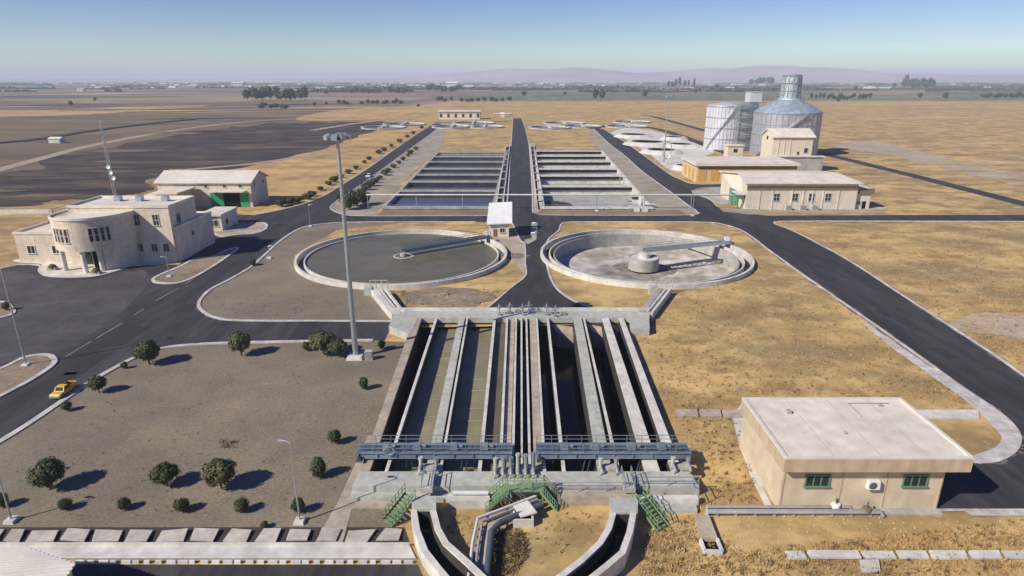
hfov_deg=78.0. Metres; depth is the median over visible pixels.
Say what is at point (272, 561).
kerb block
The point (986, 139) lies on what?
field
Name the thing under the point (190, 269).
traffic island
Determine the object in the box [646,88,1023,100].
field
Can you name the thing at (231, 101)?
field
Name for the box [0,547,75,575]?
corrugated shed
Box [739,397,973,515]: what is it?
utility building
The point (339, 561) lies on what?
kerb block
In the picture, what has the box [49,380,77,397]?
pickup truck
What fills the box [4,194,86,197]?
field
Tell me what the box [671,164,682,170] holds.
round tank
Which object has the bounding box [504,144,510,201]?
verge
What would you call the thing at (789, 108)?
silo
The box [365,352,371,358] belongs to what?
door
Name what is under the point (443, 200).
water
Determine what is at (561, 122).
round tank
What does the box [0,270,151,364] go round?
parking lot
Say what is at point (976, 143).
field
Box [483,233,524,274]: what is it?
ground slab
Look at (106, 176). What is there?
field
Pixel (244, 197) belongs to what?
door
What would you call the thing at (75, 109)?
field
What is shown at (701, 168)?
yellow hall
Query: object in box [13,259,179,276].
pavement
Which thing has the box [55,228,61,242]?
window
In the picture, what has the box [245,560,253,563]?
kerb block
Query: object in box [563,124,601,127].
round tank
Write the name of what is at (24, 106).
field
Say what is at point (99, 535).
concrete slab
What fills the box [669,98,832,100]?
field
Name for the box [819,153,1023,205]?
road
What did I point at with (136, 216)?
window
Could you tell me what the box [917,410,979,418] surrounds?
concrete slab
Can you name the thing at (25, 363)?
street lamp
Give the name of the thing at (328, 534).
concrete slab
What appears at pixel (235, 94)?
field
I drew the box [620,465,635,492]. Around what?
footbridge
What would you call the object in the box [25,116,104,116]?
field
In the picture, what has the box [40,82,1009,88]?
distant houses
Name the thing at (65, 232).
window
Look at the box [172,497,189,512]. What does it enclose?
round shrub
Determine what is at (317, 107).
field
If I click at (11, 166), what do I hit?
track
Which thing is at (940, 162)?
field
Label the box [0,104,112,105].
field
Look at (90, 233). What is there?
window
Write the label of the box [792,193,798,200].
window
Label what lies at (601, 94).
distant tree
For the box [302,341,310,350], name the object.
round shrub
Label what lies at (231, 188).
warehouse
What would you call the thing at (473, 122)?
round tank
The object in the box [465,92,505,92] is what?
field
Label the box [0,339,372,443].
kerb
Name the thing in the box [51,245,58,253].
window
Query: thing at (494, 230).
door
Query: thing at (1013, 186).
field
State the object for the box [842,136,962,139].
field
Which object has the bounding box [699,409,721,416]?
concrete slab
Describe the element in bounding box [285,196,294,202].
hedge bush
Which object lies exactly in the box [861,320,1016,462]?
pavement
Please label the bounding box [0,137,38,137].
field
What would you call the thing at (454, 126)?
round tank
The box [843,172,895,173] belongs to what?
field
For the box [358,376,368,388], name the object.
round shrub
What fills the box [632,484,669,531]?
stairs
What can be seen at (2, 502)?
round shrub
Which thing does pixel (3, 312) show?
traffic island
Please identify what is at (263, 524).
round shrub
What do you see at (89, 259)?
door
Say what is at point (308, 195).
hedge bush
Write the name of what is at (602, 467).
pump set
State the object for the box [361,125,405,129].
round tank
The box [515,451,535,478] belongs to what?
pump set
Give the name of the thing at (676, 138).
round tank
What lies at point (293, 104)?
field
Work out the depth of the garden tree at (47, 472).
63.41 m
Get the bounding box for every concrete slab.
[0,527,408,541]
[3,529,24,541]
[25,530,58,541]
[60,528,89,541]
[92,529,122,541]
[124,529,152,541]
[156,528,187,541]
[190,528,218,541]
[223,528,251,541]
[255,528,280,541]
[286,529,310,540]
[317,527,340,540]
[345,529,375,541]
[376,528,401,540]
[674,409,698,416]
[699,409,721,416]
[722,410,742,417]
[785,551,806,559]
[806,550,861,558]
[859,560,879,572]
[861,551,896,559]
[896,550,929,559]
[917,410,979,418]
[929,550,968,559]
[968,550,1001,559]
[1001,550,1023,558]
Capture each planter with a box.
[46,264,58,269]
[90,268,102,274]
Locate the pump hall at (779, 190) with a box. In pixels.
[719,171,863,208]
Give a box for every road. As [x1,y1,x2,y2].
[0,123,486,437]
[72,565,422,575]
[435,120,513,122]
[490,118,1023,508]
[644,115,704,131]
[646,126,723,153]
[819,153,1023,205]
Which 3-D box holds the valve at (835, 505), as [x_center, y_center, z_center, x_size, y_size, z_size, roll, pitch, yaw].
[31.421,20.890,61.275,0.900,1.150,0.878,0,18,0]
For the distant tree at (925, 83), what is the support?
on the ground at (910, 197)
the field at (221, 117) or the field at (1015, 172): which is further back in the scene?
the field at (221, 117)
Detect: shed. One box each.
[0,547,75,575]
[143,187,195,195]
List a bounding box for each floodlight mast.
[323,132,364,360]
[661,95,672,163]
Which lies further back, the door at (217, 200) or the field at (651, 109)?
the field at (651, 109)
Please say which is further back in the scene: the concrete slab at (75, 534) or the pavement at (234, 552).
the concrete slab at (75, 534)
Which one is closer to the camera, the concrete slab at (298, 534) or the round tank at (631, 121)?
the concrete slab at (298, 534)
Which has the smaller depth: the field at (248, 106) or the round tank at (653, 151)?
the round tank at (653, 151)
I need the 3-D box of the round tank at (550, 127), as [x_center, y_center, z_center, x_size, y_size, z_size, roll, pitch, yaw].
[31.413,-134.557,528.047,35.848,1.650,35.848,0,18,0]
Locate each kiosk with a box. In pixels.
[487,202,511,236]
[723,144,744,155]
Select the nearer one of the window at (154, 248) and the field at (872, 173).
the window at (154, 248)
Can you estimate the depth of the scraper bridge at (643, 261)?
149.55 m
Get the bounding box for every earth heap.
[401,287,496,306]
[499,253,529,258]
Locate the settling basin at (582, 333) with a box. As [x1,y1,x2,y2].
[346,307,699,513]
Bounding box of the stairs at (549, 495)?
[540,475,559,511]
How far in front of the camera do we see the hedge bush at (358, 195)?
204.88 m
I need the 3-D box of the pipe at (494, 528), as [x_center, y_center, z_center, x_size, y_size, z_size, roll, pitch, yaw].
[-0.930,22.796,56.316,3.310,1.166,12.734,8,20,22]
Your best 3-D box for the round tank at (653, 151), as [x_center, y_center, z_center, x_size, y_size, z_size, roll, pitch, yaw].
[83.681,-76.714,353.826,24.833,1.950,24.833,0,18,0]
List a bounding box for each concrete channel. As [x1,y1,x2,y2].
[411,496,485,575]
[556,498,637,575]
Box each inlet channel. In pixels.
[363,280,404,318]
[638,279,672,319]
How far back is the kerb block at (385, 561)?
54.76 m
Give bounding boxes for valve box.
[627,200,636,203]
[629,207,639,211]
[640,207,647,211]
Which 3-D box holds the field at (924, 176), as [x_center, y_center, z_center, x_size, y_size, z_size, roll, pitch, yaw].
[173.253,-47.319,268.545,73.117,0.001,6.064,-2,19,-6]
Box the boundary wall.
[0,209,52,213]
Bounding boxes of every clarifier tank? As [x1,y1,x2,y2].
[294,229,506,289]
[540,229,754,289]
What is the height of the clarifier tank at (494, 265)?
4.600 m
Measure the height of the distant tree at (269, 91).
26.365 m
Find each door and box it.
[85,252,92,263]
[92,252,99,268]
[210,193,224,206]
[239,193,249,206]
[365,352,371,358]
[493,229,497,236]
[728,187,736,204]
[861,201,865,208]
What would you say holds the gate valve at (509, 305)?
on the settling basin at (582, 333)
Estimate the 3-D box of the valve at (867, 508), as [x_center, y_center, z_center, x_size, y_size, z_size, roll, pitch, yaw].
[34.136,21.078,60.709,0.900,1.150,0.878,0,18,0]
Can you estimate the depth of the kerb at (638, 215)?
194.19 m
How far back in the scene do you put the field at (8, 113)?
785.19 m
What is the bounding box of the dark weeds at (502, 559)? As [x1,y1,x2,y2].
[490,527,530,575]
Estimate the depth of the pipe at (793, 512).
60.47 m
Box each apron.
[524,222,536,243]
[612,128,713,172]
[695,188,730,204]
[721,208,887,213]
[732,405,770,504]
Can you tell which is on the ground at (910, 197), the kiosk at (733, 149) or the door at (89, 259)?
the kiosk at (733, 149)
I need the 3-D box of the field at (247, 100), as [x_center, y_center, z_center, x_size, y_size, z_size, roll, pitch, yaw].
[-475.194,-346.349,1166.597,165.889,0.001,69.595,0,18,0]
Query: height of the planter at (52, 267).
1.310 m
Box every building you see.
[12,196,214,272]
[438,110,481,118]
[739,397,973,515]
[760,128,825,170]
[855,184,874,208]
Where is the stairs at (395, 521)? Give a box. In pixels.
[381,483,415,526]
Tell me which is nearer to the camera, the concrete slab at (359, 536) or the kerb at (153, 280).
the concrete slab at (359, 536)
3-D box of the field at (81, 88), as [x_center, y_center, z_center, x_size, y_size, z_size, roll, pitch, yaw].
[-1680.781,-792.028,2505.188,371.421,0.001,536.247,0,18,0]
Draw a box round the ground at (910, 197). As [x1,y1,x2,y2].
[0,79,1023,575]
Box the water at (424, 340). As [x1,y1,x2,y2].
[381,337,428,470]
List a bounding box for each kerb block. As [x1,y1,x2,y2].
[76,560,84,563]
[87,560,94,563]
[98,560,108,563]
[121,560,131,563]
[132,560,139,563]
[155,560,162,563]
[166,560,176,563]
[178,560,188,563]
[200,560,208,563]
[211,560,219,563]
[223,560,232,563]
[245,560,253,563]
[257,560,264,563]
[268,560,277,563]
[279,560,286,563]
[291,560,300,563]
[325,560,333,563]
[336,560,343,563]
[359,560,367,563]
[381,560,390,563]
[392,560,401,563]
[404,560,412,563]
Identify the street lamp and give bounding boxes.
[0,270,31,365]
[0,480,20,524]
[160,256,172,276]
[277,439,306,525]
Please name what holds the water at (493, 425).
in the settling basin at (582, 333)
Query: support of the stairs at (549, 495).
on the ground at (910, 197)
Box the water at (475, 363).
[445,328,491,470]
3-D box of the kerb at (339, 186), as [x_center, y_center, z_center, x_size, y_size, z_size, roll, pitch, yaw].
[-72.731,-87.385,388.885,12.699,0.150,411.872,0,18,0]
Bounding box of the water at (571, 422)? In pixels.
[539,350,629,470]
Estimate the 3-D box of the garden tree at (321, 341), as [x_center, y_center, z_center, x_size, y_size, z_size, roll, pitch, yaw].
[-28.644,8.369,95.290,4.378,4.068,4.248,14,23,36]
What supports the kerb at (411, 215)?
on the verge at (397, 175)
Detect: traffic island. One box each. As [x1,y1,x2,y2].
[0,302,10,316]
[0,355,51,393]
[155,248,234,281]
[214,223,264,235]
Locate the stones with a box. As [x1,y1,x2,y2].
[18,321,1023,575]
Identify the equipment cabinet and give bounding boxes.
[784,205,791,210]
[799,205,806,210]
[811,205,818,210]
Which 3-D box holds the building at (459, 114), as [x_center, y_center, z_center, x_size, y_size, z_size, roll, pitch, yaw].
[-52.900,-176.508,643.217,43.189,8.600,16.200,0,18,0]
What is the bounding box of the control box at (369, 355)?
[364,350,373,359]
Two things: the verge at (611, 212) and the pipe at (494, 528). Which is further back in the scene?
the verge at (611, 212)
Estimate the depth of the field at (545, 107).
890.45 m
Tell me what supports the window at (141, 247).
in the office building at (103, 233)
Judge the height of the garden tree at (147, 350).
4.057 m
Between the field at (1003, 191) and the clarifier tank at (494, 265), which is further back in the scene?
the field at (1003, 191)
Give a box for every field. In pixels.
[0,91,215,94]
[0,94,87,95]
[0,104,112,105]
[0,105,207,116]
[0,106,48,106]
[0,107,335,163]
[0,117,65,118]
[0,121,392,206]
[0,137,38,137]
[0,177,94,178]
[0,189,27,191]
[1,109,98,110]
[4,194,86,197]
[9,82,112,83]
[16,129,56,129]
[20,178,75,178]
[24,188,102,190]
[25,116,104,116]
[25,139,83,142]
[30,196,69,196]
[33,92,208,94]
[56,87,148,88]
[58,101,112,101]
[62,170,151,171]
[63,109,182,110]
[72,89,177,90]
[72,148,168,152]
[73,117,110,117]
[74,101,202,102]
[76,105,180,106]
[80,109,267,111]
[95,175,116,178]
[104,131,166,133]
[108,192,137,193]
[158,110,336,112]
[161,101,253,102]
[162,117,278,118]
[165,105,346,107]
[169,119,434,211]
[177,129,289,131]
[180,116,220,116]
[207,105,322,106]
[212,106,294,107]
[215,93,320,94]
[224,146,298,148]
[228,100,267,100]
[232,104,343,105]
[252,103,355,104]
[263,106,451,108]
[292,107,343,107]
[296,101,1023,120]
[454,90,680,100]
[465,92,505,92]
[532,95,573,95]
[597,98,645,98]
[618,95,689,96]
[634,108,666,109]
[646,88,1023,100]
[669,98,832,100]
[801,94,897,95]
[839,92,877,92]
[840,96,941,97]
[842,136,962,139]
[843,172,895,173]
[850,175,999,177]
[866,117,980,118]
[873,177,1008,181]
[902,108,988,109]
[911,161,1023,162]
[928,176,972,177]
[932,142,1015,144]
[933,161,1023,164]
[937,153,1023,154]
[937,170,995,172]
[963,139,1010,139]
[976,177,1023,181]
[988,190,1014,193]
[1001,185,1023,186]
[1005,172,1023,173]
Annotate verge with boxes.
[331,124,447,214]
[376,210,487,215]
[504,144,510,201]
[529,144,538,212]
[538,210,685,214]
[588,129,697,214]
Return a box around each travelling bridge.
[355,435,511,470]
[536,435,692,470]
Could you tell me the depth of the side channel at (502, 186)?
260.69 m
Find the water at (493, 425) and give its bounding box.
[482,323,505,470]
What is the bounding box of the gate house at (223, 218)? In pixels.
[206,207,237,230]
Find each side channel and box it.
[496,145,509,201]
[530,145,544,209]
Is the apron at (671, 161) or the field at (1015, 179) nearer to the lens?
the field at (1015, 179)
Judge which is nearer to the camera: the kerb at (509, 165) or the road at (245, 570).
the road at (245, 570)
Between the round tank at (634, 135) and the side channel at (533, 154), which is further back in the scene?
the round tank at (634, 135)
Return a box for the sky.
[0,0,1023,78]
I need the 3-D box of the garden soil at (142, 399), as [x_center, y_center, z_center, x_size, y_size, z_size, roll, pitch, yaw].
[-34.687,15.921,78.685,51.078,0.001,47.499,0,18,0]
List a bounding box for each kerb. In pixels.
[0,264,159,277]
[0,301,15,318]
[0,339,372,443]
[0,353,57,397]
[0,542,409,545]
[151,247,238,283]
[197,221,474,321]
[214,222,267,236]
[255,123,433,214]
[330,124,487,215]
[488,223,526,306]
[506,119,512,201]
[521,118,533,212]
[539,129,699,215]
[544,221,1021,463]
[604,129,716,205]
[773,220,1023,375]
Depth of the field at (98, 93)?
1666.81 m
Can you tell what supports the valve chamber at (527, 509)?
on the ground at (910, 197)
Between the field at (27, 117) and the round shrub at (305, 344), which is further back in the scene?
the field at (27, 117)
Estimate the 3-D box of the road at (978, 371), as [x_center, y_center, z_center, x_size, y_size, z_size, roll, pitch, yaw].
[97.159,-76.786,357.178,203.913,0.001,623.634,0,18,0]
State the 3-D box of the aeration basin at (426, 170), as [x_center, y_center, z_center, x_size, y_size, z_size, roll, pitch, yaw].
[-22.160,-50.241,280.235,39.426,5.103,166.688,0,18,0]
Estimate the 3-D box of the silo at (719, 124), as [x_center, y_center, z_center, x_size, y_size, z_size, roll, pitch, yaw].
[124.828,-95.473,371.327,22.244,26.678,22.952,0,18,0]
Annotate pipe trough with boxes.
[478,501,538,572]
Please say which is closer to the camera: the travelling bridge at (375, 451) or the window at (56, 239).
the travelling bridge at (375, 451)
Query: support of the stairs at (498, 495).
on the ground at (910, 197)
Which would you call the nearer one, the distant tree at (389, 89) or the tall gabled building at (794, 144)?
the tall gabled building at (794, 144)
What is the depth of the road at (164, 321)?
110.52 m
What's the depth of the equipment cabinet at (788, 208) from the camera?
199.90 m
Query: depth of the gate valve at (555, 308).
107.57 m
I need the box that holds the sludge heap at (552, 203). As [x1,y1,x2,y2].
[544,201,571,205]
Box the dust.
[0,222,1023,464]
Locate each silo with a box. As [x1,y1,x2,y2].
[703,102,737,149]
[749,73,822,155]
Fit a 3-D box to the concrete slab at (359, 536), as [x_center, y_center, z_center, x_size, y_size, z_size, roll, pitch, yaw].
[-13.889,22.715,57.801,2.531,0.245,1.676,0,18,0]
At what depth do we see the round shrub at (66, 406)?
79.39 m
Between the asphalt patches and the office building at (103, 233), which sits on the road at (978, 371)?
the asphalt patches
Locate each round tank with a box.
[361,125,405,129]
[383,122,425,125]
[432,124,472,128]
[452,121,494,124]
[466,124,503,128]
[528,125,569,129]
[543,121,585,124]
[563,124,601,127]
[605,124,646,127]
[613,119,651,123]
[613,133,652,138]
[623,140,667,146]
[639,148,683,154]
[660,136,688,140]
[666,142,698,148]
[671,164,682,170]
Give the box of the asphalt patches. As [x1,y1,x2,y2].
[32,163,1006,496]
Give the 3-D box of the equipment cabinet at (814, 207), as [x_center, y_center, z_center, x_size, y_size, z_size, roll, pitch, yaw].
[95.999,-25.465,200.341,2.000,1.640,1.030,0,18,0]
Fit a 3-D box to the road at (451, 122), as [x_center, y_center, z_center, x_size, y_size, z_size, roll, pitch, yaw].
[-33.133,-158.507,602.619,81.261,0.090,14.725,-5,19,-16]
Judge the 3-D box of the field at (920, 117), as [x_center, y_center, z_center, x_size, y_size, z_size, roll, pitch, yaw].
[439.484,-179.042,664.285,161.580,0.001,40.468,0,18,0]
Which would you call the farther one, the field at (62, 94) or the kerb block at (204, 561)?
the field at (62, 94)
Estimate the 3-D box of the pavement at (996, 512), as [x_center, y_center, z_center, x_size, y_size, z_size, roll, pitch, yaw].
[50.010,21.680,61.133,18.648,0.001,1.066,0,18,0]
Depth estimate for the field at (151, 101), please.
1111.94 m
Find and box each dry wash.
[834,142,1023,184]
[949,312,1023,338]
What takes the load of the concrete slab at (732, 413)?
on the ground at (910, 197)
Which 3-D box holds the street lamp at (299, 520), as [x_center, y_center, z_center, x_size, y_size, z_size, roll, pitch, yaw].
[-20.433,17.980,58.491,1.680,8.930,1.000,0,18,0]
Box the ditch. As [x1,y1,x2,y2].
[0,118,197,143]
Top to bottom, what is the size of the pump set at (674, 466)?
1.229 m
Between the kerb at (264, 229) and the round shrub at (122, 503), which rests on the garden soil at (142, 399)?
the round shrub at (122, 503)
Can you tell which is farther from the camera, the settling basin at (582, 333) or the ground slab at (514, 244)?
the ground slab at (514, 244)
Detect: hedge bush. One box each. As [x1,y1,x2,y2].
[274,198,286,205]
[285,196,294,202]
[293,197,300,201]
[301,193,313,199]
[307,190,316,195]
[329,176,338,181]
[338,194,357,209]
[349,189,365,205]
[360,182,372,189]
[360,191,370,203]
[365,179,376,185]
[380,169,388,174]
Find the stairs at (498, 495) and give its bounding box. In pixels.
[485,475,508,511]
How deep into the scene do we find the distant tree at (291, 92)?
1134.33 m
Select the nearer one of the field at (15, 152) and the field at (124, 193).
the field at (124, 193)
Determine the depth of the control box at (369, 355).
93.90 m
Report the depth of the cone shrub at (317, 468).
65.78 m
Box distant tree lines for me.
[0,82,1023,91]
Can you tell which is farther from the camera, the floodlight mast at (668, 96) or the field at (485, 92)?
the field at (485, 92)
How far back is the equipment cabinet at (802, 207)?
199.90 m
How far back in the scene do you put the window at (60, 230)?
132.97 m
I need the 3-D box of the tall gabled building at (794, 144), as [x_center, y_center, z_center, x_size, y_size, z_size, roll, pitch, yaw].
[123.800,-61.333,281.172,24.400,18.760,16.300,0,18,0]
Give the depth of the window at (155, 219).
141.16 m
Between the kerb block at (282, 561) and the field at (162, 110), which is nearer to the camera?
the kerb block at (282, 561)
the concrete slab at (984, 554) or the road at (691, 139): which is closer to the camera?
the concrete slab at (984, 554)
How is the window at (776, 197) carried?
in the pump hall at (779, 190)
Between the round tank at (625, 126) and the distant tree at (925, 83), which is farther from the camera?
the distant tree at (925, 83)
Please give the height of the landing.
3.068 m
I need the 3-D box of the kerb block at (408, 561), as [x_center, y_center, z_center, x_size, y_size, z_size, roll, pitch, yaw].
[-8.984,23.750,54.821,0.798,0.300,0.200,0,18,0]
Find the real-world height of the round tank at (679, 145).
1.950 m
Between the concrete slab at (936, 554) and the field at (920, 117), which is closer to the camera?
the concrete slab at (936, 554)
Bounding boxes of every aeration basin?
[381,151,507,209]
[534,149,653,209]
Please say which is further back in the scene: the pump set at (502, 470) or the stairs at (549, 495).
the pump set at (502, 470)
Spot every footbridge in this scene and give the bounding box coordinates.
[421,466,434,492]
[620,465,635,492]
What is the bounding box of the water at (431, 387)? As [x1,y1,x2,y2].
[393,328,456,470]
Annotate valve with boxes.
[496,304,502,315]
[506,302,512,313]
[552,305,558,316]
[831,498,840,508]
[862,502,871,514]
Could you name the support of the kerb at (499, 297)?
on the ground at (910, 197)
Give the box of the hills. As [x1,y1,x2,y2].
[0,66,1023,82]
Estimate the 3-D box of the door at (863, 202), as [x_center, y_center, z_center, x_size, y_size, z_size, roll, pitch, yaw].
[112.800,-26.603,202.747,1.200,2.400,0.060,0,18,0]
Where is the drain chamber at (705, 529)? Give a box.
[695,514,723,555]
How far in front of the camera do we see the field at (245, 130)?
502.09 m
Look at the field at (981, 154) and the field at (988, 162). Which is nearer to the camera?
the field at (988, 162)
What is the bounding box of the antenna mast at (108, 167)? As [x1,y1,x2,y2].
[99,121,116,195]
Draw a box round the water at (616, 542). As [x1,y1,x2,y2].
[584,525,626,575]
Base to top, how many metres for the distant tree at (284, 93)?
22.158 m
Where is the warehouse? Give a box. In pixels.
[153,170,268,206]
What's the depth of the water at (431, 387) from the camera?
84.70 m
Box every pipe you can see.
[366,194,733,209]
[453,491,487,494]
[467,495,536,575]
[475,498,537,566]
[484,501,542,575]
[704,509,885,516]
[705,505,851,509]
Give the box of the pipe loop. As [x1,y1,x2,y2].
[662,141,671,158]
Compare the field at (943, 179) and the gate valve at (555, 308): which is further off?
the field at (943, 179)
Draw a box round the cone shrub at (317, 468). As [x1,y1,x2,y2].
[308,455,327,477]
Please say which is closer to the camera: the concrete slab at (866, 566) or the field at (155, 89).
the concrete slab at (866, 566)
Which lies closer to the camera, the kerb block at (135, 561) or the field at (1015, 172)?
the kerb block at (135, 561)
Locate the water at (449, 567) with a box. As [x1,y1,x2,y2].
[419,521,464,575]
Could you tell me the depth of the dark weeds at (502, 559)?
56.03 m
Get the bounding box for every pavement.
[0,545,415,558]
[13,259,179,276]
[315,436,371,541]
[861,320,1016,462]
[939,509,1023,515]
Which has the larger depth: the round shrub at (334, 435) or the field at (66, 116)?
the field at (66, 116)
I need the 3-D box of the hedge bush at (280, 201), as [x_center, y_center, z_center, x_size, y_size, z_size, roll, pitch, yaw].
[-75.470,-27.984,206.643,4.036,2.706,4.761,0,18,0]
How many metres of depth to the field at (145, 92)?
1786.01 m
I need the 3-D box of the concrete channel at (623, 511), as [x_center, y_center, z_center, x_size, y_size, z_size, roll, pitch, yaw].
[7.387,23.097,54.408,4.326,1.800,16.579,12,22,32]
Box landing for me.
[507,475,543,504]
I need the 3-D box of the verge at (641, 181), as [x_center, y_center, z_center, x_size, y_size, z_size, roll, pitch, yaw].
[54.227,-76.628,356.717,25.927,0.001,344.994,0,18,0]
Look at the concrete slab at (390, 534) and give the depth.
57.77 m
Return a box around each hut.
[48,137,65,142]
[231,82,245,85]
[446,81,458,86]
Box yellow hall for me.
[681,156,800,181]
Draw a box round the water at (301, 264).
[298,248,502,272]
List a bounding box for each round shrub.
[0,492,8,506]
[1,301,9,309]
[57,497,73,510]
[60,401,71,410]
[116,496,131,509]
[120,361,127,368]
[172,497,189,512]
[233,497,249,512]
[248,259,256,264]
[260,521,268,528]
[290,495,305,513]
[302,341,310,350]
[327,429,341,443]
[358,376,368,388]
[377,339,385,349]
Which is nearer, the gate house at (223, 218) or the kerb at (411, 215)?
the gate house at (223, 218)
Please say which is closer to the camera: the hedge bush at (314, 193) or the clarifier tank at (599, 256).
the clarifier tank at (599, 256)
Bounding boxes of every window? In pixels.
[26,245,36,253]
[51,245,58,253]
[53,228,57,242]
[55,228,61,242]
[59,229,64,243]
[62,229,69,243]
[87,228,94,242]
[93,227,100,242]
[99,226,106,241]
[104,226,112,240]
[133,214,141,225]
[138,243,144,251]
[150,243,158,251]
[151,214,159,225]
[162,243,170,251]
[175,212,181,223]
[212,220,218,226]
[773,193,780,200]
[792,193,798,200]
[803,474,831,487]
[808,193,815,200]
[824,193,831,200]
[900,474,929,487]
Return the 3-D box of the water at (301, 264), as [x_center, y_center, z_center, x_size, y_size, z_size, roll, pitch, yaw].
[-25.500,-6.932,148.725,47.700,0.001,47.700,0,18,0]
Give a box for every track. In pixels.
[0,104,416,114]
[0,117,335,171]
[181,150,336,169]
[312,117,415,129]
[460,101,722,102]
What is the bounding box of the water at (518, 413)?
[514,339,526,470]
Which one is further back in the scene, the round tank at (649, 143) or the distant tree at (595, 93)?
the distant tree at (595, 93)
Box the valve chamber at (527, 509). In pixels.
[513,500,536,526]
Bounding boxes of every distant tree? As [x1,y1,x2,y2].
[241,89,250,99]
[250,87,258,100]
[258,89,265,100]
[260,86,268,99]
[266,86,272,97]
[272,87,279,99]
[280,88,289,98]
[287,87,294,100]
[295,88,302,97]
[300,86,308,100]
[386,87,392,93]
[592,89,598,98]
[598,88,604,99]
[757,77,762,83]
[768,77,774,83]
[901,79,906,87]
[909,79,914,87]
[922,79,928,86]
[929,79,935,87]
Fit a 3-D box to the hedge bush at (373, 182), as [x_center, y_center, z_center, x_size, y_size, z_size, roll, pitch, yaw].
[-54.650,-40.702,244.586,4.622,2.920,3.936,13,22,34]
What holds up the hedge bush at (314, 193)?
on the ground at (910, 197)
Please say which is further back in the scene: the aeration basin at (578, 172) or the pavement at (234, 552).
the aeration basin at (578, 172)
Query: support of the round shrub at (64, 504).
on the garden soil at (142, 399)
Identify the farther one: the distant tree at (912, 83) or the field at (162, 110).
the distant tree at (912, 83)
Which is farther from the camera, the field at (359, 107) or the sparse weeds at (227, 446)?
the field at (359, 107)
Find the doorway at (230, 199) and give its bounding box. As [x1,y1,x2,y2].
[223,193,240,206]
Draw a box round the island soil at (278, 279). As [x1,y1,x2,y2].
[201,222,432,319]
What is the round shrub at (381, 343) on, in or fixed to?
on the garden soil at (142, 399)
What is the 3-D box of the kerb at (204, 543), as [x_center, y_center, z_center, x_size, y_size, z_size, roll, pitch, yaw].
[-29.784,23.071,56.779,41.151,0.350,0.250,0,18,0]
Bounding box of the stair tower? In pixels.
[731,92,763,150]
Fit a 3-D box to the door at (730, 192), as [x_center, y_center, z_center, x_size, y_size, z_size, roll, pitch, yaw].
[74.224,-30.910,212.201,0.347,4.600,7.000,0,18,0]
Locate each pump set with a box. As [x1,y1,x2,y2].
[417,456,439,475]
[492,455,513,478]
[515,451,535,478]
[597,457,619,475]
[668,456,691,473]
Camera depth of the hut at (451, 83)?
2661.74 m
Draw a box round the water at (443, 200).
[390,155,503,205]
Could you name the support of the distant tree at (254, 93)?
on the ground at (910, 197)
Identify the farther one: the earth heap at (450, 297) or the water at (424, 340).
the earth heap at (450, 297)
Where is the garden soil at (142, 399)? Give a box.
[0,341,410,526]
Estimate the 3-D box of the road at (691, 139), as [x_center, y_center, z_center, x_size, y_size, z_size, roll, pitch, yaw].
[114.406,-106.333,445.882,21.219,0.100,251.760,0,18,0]
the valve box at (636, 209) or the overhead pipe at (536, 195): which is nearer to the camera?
the valve box at (636, 209)
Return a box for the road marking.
[65,277,195,356]
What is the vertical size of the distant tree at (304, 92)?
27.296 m
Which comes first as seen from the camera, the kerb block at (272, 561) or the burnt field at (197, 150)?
the kerb block at (272, 561)
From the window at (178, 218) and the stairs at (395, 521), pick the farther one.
the window at (178, 218)
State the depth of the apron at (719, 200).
223.75 m
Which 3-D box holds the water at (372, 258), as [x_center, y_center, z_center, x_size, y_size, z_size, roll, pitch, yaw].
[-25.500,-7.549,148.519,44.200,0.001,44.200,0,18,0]
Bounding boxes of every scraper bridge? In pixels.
[393,231,492,258]
[628,236,733,272]
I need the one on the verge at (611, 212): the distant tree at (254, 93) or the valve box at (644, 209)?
the valve box at (644, 209)
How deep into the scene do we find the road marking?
106.06 m
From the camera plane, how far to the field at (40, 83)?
4504.35 m
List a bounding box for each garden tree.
[26,456,69,489]
[86,375,106,392]
[133,339,160,364]
[147,461,180,486]
[200,457,237,488]
[227,331,250,355]
[308,329,336,354]
[328,337,347,357]
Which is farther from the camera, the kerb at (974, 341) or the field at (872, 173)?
the field at (872, 173)
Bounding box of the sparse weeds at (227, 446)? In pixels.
[16,294,368,515]
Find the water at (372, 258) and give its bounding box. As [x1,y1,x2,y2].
[305,234,496,282]
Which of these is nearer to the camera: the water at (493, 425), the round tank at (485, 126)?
the water at (493, 425)
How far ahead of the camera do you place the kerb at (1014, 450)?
104.44 m
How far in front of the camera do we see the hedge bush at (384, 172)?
271.56 m
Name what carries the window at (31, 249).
in the office building at (103, 233)
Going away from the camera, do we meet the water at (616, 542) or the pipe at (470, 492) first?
the water at (616, 542)

